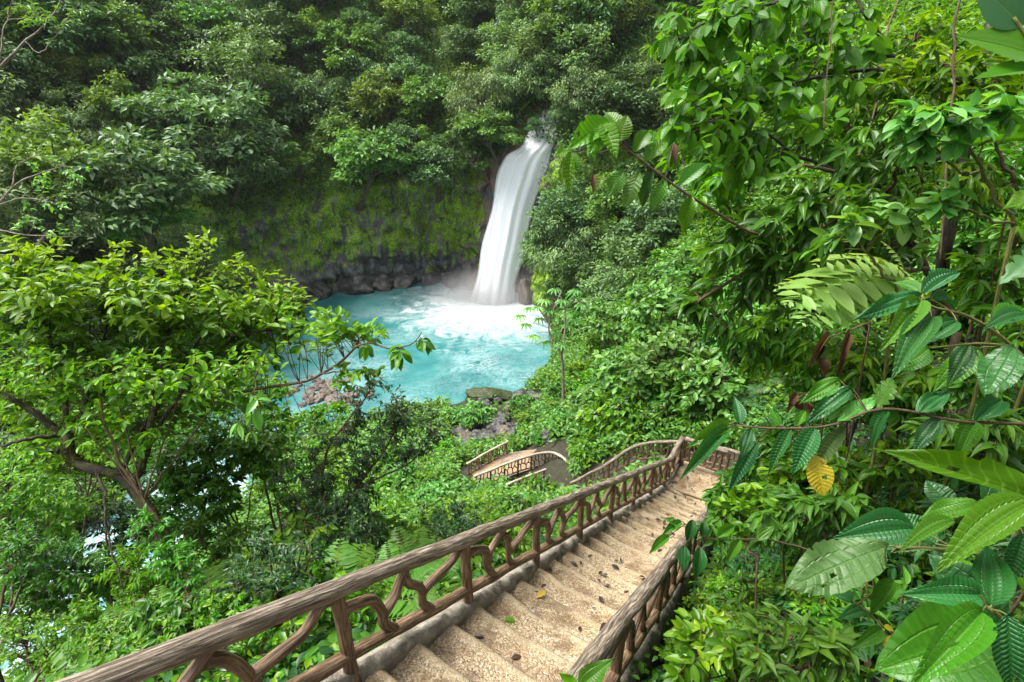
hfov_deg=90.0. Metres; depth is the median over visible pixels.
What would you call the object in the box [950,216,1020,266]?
shrub
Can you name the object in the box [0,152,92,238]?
dry branch
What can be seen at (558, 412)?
shrub
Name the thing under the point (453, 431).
boulder
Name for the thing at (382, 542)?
fern
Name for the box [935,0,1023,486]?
blade plant
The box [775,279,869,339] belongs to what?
cut leaf fern
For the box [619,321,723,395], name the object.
pale shrub
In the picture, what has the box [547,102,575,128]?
forest tree
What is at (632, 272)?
shrub
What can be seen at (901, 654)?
quilted leaf plant
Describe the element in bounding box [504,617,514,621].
fallen leaf
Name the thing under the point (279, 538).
shrub
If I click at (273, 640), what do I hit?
shrub
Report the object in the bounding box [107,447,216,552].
thicket bush
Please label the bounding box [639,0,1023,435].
overhanging tree
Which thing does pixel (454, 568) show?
fern
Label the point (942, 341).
shrub
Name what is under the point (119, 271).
forest tree
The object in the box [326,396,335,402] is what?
boulder
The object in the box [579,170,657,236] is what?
forest tree
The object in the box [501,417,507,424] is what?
boulder
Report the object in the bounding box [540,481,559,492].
shrub
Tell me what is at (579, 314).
shrub
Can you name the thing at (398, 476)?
shrub
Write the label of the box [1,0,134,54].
forest tree
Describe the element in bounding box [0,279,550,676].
water
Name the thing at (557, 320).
shrub
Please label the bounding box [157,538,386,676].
fern
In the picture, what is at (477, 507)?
shrub
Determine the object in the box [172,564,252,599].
fern
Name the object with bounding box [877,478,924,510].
ribbed leaf plant
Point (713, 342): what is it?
pale shrub
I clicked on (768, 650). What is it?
ribbed leaf plant
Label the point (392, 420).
shrub
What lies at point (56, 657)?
fern
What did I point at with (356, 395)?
boulder
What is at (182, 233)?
forest tree
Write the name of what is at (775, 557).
ribbed leaf plant
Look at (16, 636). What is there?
thicket bush
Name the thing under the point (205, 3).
forest tree
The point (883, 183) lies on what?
shrub
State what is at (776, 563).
ribbed leaf plant
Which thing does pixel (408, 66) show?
forest tree
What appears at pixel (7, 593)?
shrub
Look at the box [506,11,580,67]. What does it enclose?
forest tree
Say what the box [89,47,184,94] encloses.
forest tree
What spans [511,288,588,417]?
whorled tree
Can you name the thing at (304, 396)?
boulder
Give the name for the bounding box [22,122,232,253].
forest tree
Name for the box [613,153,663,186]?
forest tree
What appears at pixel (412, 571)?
fern
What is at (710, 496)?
leafy spray
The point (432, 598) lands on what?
fern
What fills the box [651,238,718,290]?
pale shrub
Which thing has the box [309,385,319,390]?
boulder
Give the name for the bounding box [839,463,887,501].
ribbed leaf plant
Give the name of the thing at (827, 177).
shrub
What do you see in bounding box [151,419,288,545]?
thicket bush
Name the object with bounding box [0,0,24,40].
forest tree
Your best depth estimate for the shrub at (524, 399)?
35.51 m
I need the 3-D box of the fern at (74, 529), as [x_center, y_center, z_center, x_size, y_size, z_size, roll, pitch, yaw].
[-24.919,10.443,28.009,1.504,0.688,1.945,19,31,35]
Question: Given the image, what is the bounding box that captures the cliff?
[0,0,794,304]
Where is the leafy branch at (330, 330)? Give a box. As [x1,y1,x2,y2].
[243,302,434,392]
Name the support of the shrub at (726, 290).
on the ground at (556, 470)
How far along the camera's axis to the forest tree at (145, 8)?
58.87 m
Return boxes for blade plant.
[868,448,1023,495]
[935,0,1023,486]
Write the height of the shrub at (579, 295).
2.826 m
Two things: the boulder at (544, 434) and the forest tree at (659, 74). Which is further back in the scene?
the forest tree at (659, 74)
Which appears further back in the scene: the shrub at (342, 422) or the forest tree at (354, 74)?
the forest tree at (354, 74)
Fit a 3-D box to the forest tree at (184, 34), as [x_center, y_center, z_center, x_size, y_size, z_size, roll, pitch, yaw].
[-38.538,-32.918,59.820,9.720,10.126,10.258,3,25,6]
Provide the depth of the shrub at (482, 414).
35.25 m
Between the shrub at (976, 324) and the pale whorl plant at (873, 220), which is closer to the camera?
the pale whorl plant at (873, 220)
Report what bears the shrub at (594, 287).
on the ground at (556, 470)
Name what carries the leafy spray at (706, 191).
on the ground at (556, 470)
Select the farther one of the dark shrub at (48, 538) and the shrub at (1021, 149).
the dark shrub at (48, 538)
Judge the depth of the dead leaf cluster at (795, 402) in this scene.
3.39 m
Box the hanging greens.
[194,149,562,281]
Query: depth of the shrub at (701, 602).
6.16 m
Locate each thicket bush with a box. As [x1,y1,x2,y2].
[0,351,183,629]
[0,444,98,681]
[0,516,112,651]
[0,539,128,633]
[0,608,79,681]
[35,566,175,650]
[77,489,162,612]
[90,541,200,601]
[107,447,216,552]
[126,504,224,607]
[145,399,279,542]
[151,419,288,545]
[155,505,278,574]
[182,364,305,529]
[243,458,329,533]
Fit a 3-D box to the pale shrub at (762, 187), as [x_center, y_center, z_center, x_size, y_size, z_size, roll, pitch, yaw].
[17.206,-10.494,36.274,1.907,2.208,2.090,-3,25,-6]
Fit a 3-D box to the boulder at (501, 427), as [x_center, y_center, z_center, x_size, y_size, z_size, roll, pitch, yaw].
[-0.594,6.141,33.703,1.059,1.011,1.209,2,25,5]
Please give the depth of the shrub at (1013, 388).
6.04 m
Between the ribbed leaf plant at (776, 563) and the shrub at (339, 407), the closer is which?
the ribbed leaf plant at (776, 563)
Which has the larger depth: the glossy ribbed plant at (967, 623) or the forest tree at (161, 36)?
the forest tree at (161, 36)
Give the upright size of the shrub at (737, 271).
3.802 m
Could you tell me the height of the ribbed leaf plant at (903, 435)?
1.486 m
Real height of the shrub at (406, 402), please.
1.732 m
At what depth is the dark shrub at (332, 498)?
13.14 m
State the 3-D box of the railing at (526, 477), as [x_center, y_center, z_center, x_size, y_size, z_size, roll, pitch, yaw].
[0.570,6.332,22.289,2.038,1.313,0.276,-8,26,-17]
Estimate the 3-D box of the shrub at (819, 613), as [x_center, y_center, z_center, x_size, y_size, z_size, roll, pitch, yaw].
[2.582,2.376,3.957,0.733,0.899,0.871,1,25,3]
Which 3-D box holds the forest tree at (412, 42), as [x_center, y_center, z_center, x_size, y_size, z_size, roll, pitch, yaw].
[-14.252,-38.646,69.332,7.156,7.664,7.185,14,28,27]
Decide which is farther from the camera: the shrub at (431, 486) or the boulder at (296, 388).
the boulder at (296, 388)
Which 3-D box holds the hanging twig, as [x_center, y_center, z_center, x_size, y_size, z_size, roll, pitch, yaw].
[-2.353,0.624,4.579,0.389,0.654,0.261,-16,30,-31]
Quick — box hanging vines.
[259,374,322,487]
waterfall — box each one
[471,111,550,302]
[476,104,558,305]
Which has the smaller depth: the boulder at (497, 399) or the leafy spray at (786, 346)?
the leafy spray at (786, 346)
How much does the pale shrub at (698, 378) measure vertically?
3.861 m
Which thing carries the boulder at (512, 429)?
on the ground at (556, 470)
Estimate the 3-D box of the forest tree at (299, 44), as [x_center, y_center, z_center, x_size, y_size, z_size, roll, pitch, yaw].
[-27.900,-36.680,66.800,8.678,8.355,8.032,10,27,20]
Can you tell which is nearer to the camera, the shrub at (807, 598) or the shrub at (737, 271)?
the shrub at (807, 598)
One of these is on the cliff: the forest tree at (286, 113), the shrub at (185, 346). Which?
the forest tree at (286, 113)
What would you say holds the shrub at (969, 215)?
on the ground at (556, 470)
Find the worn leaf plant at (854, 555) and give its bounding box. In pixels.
[784,507,1017,681]
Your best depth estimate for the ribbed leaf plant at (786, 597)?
4.43 m
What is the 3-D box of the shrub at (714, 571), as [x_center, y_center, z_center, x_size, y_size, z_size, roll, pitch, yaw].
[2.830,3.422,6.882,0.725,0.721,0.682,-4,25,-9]
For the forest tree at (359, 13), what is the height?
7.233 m
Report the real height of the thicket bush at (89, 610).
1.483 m
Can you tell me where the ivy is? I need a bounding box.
[261,144,563,262]
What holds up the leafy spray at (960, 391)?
on the ground at (556, 470)
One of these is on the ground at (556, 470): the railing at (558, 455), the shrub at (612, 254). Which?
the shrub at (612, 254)
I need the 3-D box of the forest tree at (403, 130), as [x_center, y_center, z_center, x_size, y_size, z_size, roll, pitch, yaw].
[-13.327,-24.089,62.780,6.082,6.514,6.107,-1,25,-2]
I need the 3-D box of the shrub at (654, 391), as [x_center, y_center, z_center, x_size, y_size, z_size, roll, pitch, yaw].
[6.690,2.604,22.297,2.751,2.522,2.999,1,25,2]
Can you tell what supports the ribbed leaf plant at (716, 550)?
on the ground at (556, 470)
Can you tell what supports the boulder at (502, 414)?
on the ground at (556, 470)
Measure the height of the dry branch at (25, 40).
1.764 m
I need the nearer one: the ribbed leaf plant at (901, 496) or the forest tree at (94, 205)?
the ribbed leaf plant at (901, 496)
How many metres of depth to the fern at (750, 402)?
18.68 m
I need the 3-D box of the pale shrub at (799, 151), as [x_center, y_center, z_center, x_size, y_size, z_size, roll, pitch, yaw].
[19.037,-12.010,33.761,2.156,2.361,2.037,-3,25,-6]
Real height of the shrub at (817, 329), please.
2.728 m
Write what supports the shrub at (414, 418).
on the ground at (556, 470)
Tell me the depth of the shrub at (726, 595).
5.97 m
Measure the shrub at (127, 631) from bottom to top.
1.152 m
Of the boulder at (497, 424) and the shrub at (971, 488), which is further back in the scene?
the boulder at (497, 424)
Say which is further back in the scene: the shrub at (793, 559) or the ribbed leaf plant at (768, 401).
the ribbed leaf plant at (768, 401)
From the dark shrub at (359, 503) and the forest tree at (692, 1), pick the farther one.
the forest tree at (692, 1)
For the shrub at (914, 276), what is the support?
on the ground at (556, 470)
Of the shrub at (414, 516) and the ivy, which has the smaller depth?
the shrub at (414, 516)
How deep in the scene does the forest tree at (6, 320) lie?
37.94 m
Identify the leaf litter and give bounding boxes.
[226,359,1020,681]
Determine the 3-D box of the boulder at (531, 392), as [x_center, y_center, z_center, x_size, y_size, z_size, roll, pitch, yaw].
[1.589,4.246,38.838,1.161,0.877,1.181,4,26,10]
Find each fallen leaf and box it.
[474,633,483,637]
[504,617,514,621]
[511,654,520,658]
[536,590,545,597]
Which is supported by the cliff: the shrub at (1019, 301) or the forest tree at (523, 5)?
the forest tree at (523, 5)
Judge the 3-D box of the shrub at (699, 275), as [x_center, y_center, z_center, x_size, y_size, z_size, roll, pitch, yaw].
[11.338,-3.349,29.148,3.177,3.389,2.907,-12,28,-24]
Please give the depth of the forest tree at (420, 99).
63.34 m
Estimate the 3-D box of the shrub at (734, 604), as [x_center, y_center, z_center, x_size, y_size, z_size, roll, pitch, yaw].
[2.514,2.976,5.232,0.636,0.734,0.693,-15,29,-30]
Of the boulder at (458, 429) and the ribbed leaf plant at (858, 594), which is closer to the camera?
the ribbed leaf plant at (858, 594)
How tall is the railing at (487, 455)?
1.243 m
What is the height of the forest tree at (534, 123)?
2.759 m
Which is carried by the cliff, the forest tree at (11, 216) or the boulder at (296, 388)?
the forest tree at (11, 216)
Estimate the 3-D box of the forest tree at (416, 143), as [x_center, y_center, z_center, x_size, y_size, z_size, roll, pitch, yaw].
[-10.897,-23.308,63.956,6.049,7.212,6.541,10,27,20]
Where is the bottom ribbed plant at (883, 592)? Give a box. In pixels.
[823,578,896,676]
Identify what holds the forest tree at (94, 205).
on the cliff
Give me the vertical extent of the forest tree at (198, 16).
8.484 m
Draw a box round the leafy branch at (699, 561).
[649,517,868,664]
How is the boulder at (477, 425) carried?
on the ground at (556, 470)
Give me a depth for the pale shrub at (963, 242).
11.56 m
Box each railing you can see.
[54,436,684,681]
[466,440,508,474]
[474,451,569,483]
[504,468,546,489]
[559,506,708,681]
[570,440,739,490]
[680,436,730,470]
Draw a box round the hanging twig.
[230,369,271,444]
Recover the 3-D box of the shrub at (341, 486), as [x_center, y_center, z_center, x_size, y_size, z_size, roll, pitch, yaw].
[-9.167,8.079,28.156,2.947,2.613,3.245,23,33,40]
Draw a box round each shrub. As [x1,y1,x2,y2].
[0,385,35,410]
[0,425,79,465]
[0,486,23,520]
[5,577,35,604]
[33,532,66,558]
[51,613,159,681]
[76,592,170,667]
[79,334,138,366]
[86,485,126,522]
[92,591,222,680]
[96,594,189,661]
[130,583,265,681]
[140,333,194,360]
[190,550,218,566]
[191,590,313,680]
[210,525,334,626]
[223,513,350,580]
[247,553,375,664]
[262,429,298,458]
[263,369,448,526]
[269,508,316,537]
[282,489,362,535]
[283,457,326,490]
[290,409,325,436]
[292,477,335,509]
[301,490,389,552]
[303,431,344,463]
[307,525,391,563]
[308,400,352,431]
[317,444,350,469]
[317,462,364,498]
[321,557,408,631]
[332,544,366,564]
[338,416,370,433]
[342,429,384,453]
[346,443,395,467]
[356,458,387,479]
[358,474,398,500]
[361,493,411,522]
[363,510,421,544]
[369,438,413,470]
[369,526,404,555]
[377,411,412,432]
[384,461,430,495]
[391,400,413,407]
[399,487,415,501]
[402,416,422,432]
[406,480,450,506]
[407,498,449,523]
[407,506,459,535]
[409,434,443,458]
[421,500,487,565]
[425,437,462,454]
[426,463,461,481]
[449,405,465,423]
[455,400,496,428]
[456,514,531,565]
[463,508,530,569]
[465,504,507,520]
[469,502,491,510]
[488,492,544,533]
[505,394,539,412]
[510,401,533,420]
[514,408,539,427]
[528,431,543,445]
[529,401,552,418]
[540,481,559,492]
[541,377,577,404]
[543,405,580,436]
[552,308,578,330]
[559,382,613,419]
[565,284,591,307]
[565,358,592,386]
[565,368,595,389]
[567,311,585,328]
[567,438,601,462]
[576,298,638,346]
[576,390,618,440]
[581,331,609,351]
[583,404,613,430]
[584,312,595,321]
[588,355,633,381]
[590,336,674,393]
[593,266,617,278]
[596,388,659,439]
[605,383,624,399]
[606,382,662,426]
[609,243,637,262]
[613,286,630,301]
[613,412,652,437]
[617,277,686,337]
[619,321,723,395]
[621,262,633,270]
[622,311,664,341]
[624,267,649,279]
[626,281,649,295]
[633,389,678,424]
[635,375,697,415]
[648,260,671,276]
[648,397,695,429]
[649,343,691,387]
[650,247,672,260]
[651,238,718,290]
[653,635,677,671]
[659,378,732,423]
[673,350,755,418]
[682,576,735,609]
[684,264,729,282]
[685,302,757,362]
[698,565,735,590]
[701,574,737,602]
[702,569,765,612]
[703,297,730,308]
[707,552,722,575]
[717,277,775,312]
[717,546,758,581]
[721,601,784,653]
[731,596,767,618]
[735,250,787,281]
[746,182,763,192]
[746,283,823,334]
[754,572,785,600]
[757,611,786,649]
[758,563,787,587]
[760,103,778,123]
[763,598,802,621]
[764,267,838,314]
[765,542,779,554]
[772,138,792,146]
[773,573,833,597]
[776,573,892,615]
[782,542,804,573]
[788,585,890,675]
[790,147,814,157]
[799,156,823,188]
[801,173,831,190]
[807,320,884,350]
[810,320,885,360]
[845,263,922,324]
[866,97,943,187]
[866,154,942,200]
[873,493,956,569]
[886,291,969,349]
[887,289,984,347]
[911,209,970,262]
[911,216,1023,338]
[919,252,1023,346]
[941,307,977,340]
[941,464,1023,497]
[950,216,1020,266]
[951,379,1023,416]
[961,201,1006,228]
[972,303,1023,380]
[989,144,1023,162]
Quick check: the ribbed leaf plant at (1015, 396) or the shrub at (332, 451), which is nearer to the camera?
the ribbed leaf plant at (1015, 396)
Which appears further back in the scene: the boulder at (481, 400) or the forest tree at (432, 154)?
the forest tree at (432, 154)
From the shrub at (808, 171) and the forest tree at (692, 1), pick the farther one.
the forest tree at (692, 1)
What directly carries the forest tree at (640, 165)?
on the ground at (556, 470)
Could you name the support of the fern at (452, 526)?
on the ground at (556, 470)
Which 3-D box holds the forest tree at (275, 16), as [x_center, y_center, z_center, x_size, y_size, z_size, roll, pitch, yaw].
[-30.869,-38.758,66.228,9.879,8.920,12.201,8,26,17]
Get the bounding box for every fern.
[48,598,141,681]
[67,520,78,535]
[69,583,172,668]
[152,588,299,681]
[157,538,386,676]
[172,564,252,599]
[189,567,224,592]
[201,572,374,681]
[203,559,243,583]
[235,564,356,677]
[245,613,338,676]
[275,538,439,672]
[322,532,413,545]
[368,587,437,652]
[376,541,443,600]
[387,520,496,592]
[397,546,443,602]
[402,530,473,590]
[428,557,461,593]
[441,516,529,564]
[732,384,785,414]
[752,370,797,397]
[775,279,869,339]
[777,241,919,323]
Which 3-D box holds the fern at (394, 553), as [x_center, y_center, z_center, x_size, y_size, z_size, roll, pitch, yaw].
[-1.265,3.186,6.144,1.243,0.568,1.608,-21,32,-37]
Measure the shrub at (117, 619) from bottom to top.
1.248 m
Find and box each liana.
[819,0,898,227]
[823,0,833,129]
[939,0,960,260]
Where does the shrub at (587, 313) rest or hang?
on the ground at (556, 470)
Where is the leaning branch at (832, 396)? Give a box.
[679,377,1023,615]
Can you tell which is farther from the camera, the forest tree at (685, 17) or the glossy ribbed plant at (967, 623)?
the forest tree at (685, 17)
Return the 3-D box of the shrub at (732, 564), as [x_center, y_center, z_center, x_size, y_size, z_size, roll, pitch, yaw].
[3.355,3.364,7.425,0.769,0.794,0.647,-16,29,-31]
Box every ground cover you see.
[0,0,991,681]
[10,323,1023,681]
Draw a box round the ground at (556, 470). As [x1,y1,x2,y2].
[0,2,1023,681]
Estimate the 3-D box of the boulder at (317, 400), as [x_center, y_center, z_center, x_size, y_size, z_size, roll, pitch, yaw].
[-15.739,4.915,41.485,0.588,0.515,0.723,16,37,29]
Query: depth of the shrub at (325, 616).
4.92 m
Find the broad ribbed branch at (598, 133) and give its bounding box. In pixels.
[554,112,872,238]
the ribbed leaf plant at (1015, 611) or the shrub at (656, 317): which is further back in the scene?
the shrub at (656, 317)
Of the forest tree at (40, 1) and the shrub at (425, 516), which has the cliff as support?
the forest tree at (40, 1)
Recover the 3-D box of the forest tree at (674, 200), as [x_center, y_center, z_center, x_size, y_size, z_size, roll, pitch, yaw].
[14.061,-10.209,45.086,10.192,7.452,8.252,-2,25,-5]
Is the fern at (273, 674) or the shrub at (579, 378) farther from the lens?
the shrub at (579, 378)
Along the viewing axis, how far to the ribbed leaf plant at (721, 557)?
7.26 m
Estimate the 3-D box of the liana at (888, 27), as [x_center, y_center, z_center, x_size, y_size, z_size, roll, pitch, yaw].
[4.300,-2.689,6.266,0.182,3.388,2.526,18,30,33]
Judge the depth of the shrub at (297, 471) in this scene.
30.36 m
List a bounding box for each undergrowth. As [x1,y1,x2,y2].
[4,0,702,261]
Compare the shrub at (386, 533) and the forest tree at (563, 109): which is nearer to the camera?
the shrub at (386, 533)
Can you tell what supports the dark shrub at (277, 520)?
on the ground at (556, 470)
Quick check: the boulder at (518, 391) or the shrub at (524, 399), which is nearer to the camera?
the shrub at (524, 399)
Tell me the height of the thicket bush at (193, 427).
3.627 m
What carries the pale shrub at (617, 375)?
on the ground at (556, 470)
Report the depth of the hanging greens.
63.46 m
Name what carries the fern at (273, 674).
on the ground at (556, 470)
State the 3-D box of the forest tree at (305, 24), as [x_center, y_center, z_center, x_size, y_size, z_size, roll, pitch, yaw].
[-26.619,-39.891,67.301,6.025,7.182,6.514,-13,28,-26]
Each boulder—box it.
[290,386,299,393]
[292,282,326,300]
[298,402,306,407]
[302,394,309,399]
[304,389,315,395]
[305,397,314,404]
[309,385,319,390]
[311,281,332,297]
[312,377,320,382]
[314,398,322,403]
[317,392,326,399]
[319,384,327,388]
[322,389,332,394]
[324,381,336,387]
[324,394,338,399]
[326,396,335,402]
[337,273,374,294]
[343,395,353,403]
[350,392,359,397]
[367,271,393,291]
[391,274,417,288]
[421,271,441,285]
[441,272,457,287]
[449,428,457,438]
[455,436,464,444]
[456,424,470,432]
[464,435,475,445]
[465,387,512,403]
[471,429,482,439]
[473,421,481,429]
[476,431,491,438]
[477,397,487,401]
[482,400,490,406]
[484,417,500,431]
[490,432,497,440]
[492,397,501,403]
[493,420,503,431]
[497,412,512,419]
[497,425,509,437]
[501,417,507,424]
[504,401,512,412]
[506,422,513,427]
[507,426,517,432]
[511,389,524,399]
[518,278,532,304]
[527,390,538,400]
[541,429,559,444]
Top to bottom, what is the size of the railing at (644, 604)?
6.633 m
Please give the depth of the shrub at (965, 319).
12.11 m
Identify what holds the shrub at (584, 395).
on the ground at (556, 470)
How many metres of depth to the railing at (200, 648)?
3.77 m
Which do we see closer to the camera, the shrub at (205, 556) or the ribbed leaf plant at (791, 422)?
the ribbed leaf plant at (791, 422)
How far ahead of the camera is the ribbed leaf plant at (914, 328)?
2.18 m
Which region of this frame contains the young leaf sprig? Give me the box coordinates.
[558,658,614,681]
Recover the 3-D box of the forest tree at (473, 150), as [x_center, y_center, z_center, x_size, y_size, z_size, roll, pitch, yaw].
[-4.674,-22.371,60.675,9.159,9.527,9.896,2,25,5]
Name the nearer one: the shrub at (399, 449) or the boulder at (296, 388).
the shrub at (399, 449)
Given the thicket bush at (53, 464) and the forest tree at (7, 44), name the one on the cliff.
the forest tree at (7, 44)
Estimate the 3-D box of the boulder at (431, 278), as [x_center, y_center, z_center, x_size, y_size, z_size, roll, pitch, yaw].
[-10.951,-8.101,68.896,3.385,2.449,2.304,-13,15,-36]
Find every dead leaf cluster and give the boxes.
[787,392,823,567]
[806,321,870,549]
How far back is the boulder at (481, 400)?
39.64 m
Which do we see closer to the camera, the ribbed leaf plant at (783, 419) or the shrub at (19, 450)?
the ribbed leaf plant at (783, 419)
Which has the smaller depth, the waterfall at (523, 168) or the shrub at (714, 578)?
the shrub at (714, 578)
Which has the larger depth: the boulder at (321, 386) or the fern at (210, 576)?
the boulder at (321, 386)
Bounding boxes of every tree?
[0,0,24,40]
[0,0,39,45]
[0,23,26,66]
[0,46,49,98]
[0,72,83,149]
[0,104,116,249]
[0,158,101,273]
[0,205,121,261]
[0,218,60,264]
[0,226,317,592]
[0,254,57,321]
[0,334,279,585]
[1,0,88,10]
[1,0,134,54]
[1,60,90,122]
[2,261,123,336]
[7,0,120,28]
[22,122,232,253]
[40,38,127,87]
[42,100,130,149]
[57,183,167,262]
[69,0,179,61]
[72,256,169,308]
[74,68,154,130]
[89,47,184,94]
[96,189,204,261]
[98,68,300,164]
[98,251,193,307]
[101,0,178,19]
[125,14,190,48]
[128,8,233,84]
[145,216,228,274]
[164,0,233,21]
[171,0,262,51]
[181,20,310,120]
[188,118,291,206]
[219,1,310,61]
[227,0,301,13]
[261,66,337,134]
[262,24,331,77]
[270,141,323,184]
[289,6,330,49]
[302,70,350,105]
[302,106,374,169]
[306,82,372,124]
[311,11,387,71]
[316,0,359,13]
[323,125,418,211]
[338,0,387,39]
[339,48,394,94]
[343,65,407,132]
[363,54,435,99]
[365,0,399,16]
[376,0,444,35]
[380,23,435,63]
[380,116,425,166]
[397,72,460,131]
[399,124,446,165]
[406,132,468,202]
[430,0,487,23]
[435,16,489,70]
[440,110,506,183]
[441,0,499,32]
[442,62,524,117]
[451,106,524,166]
[476,8,542,63]
[483,44,549,112]
[487,139,511,153]
[491,0,555,32]
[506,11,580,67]
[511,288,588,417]
[516,213,604,283]
[517,228,563,253]
[524,114,546,134]
[524,178,598,240]
[526,61,581,93]
[527,0,606,55]
[528,9,618,75]
[543,59,616,115]
[543,248,600,294]
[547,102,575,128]
[549,0,626,63]
[574,61,661,152]
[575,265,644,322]
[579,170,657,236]
[586,0,655,49]
[590,214,666,280]
[606,51,671,95]
[612,184,709,247]
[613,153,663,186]
[624,121,687,181]
[627,84,700,136]
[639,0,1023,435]
[639,63,674,106]
[647,5,702,61]
[648,0,993,498]
[648,73,729,123]
[657,0,719,3]
[659,46,727,84]
[666,118,961,493]
[721,44,746,73]
[784,25,799,47]
[831,0,871,34]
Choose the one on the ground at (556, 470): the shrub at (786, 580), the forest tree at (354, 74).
the shrub at (786, 580)
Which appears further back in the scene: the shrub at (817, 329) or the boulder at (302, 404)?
the boulder at (302, 404)
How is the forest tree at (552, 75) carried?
on the cliff
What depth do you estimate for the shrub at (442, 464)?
24.76 m
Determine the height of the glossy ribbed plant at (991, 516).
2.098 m
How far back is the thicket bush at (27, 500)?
7.52 m
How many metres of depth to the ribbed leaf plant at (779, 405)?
16.87 m
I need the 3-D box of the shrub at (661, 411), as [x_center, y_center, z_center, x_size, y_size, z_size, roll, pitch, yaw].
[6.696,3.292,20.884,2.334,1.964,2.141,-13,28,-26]
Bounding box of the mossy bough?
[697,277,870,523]
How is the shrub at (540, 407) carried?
on the ground at (556, 470)
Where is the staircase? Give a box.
[321,461,724,681]
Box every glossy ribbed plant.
[897,546,1023,681]
[898,480,1023,578]
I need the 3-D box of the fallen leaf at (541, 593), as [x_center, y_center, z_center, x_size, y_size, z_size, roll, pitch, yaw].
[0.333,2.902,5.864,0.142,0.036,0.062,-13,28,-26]
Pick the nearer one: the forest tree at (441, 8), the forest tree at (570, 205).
the forest tree at (570, 205)
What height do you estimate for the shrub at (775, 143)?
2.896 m
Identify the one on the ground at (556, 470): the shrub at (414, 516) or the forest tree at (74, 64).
the shrub at (414, 516)
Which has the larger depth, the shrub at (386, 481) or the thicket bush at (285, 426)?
the shrub at (386, 481)
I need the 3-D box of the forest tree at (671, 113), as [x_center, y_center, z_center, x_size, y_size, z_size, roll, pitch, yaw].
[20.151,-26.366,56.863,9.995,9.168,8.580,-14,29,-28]
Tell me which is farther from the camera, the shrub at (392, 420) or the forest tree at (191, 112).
the forest tree at (191, 112)
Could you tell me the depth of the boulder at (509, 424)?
34.63 m
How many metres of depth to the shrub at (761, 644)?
4.54 m
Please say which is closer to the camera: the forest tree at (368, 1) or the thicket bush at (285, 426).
the thicket bush at (285, 426)
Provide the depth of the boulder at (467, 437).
33.24 m
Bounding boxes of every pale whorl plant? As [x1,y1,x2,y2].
[799,187,932,503]
[882,85,1023,555]
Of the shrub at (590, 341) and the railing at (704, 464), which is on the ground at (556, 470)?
the shrub at (590, 341)
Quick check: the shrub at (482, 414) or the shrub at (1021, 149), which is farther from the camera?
the shrub at (482, 414)
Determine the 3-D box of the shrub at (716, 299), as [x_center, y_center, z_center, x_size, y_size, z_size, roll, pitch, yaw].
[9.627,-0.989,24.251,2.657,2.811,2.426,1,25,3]
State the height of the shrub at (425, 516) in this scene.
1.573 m
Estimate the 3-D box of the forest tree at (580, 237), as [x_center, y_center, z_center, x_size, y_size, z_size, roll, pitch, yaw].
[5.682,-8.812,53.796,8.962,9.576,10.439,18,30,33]
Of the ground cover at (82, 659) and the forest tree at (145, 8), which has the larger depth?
the forest tree at (145, 8)
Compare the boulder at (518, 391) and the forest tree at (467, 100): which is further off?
the forest tree at (467, 100)
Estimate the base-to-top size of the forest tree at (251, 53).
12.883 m
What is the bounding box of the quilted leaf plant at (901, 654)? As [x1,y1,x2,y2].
[874,554,1010,681]
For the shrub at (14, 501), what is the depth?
27.46 m
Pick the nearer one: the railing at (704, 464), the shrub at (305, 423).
the railing at (704, 464)
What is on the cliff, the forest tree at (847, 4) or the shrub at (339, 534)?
the forest tree at (847, 4)
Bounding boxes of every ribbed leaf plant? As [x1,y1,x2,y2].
[705,576,782,611]
[705,592,735,615]
[711,532,779,575]
[717,543,755,579]
[722,552,775,584]
[723,545,777,582]
[746,409,796,449]
[758,525,801,576]
[759,393,776,406]
[759,529,824,582]
[759,583,824,666]
[760,613,801,678]
[767,402,788,413]
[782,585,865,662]
[783,401,840,433]
[784,426,800,444]
[825,564,924,661]
[829,500,908,559]
[833,550,924,591]
[835,597,922,681]
[837,487,883,504]
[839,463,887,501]
[849,437,879,461]
[851,268,1023,537]
[870,449,926,505]
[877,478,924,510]
[882,420,910,442]
[885,466,974,497]
[887,497,926,564]
[907,484,1021,564]
[912,514,1006,559]
[924,571,1023,620]
[930,349,980,406]
[951,467,1023,557]
[975,526,1023,616]
[1009,388,1023,419]
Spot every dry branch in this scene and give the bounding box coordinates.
[0,0,85,69]
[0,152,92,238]
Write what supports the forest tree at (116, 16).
on the cliff
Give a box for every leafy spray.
[663,604,756,681]
[666,20,822,544]
[696,464,784,587]
[712,481,778,615]
[720,601,867,681]
[727,306,847,446]
[731,416,838,534]
[744,475,873,553]
[756,427,932,540]
[781,368,1014,501]
[802,332,947,505]
[812,5,964,453]
[853,27,1023,413]
[894,407,1023,475]
[937,141,1023,410]
[937,211,1023,353]
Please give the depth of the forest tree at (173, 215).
40.98 m
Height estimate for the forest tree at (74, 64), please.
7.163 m
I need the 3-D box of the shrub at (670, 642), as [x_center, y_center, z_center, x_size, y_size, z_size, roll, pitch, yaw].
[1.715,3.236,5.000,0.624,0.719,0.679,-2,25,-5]
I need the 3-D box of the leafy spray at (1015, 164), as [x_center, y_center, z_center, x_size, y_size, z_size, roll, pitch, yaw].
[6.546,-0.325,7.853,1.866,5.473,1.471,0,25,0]
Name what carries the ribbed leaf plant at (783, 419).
on the ground at (556, 470)
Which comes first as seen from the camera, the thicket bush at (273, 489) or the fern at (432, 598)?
the fern at (432, 598)
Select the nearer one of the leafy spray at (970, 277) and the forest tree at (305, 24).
the leafy spray at (970, 277)

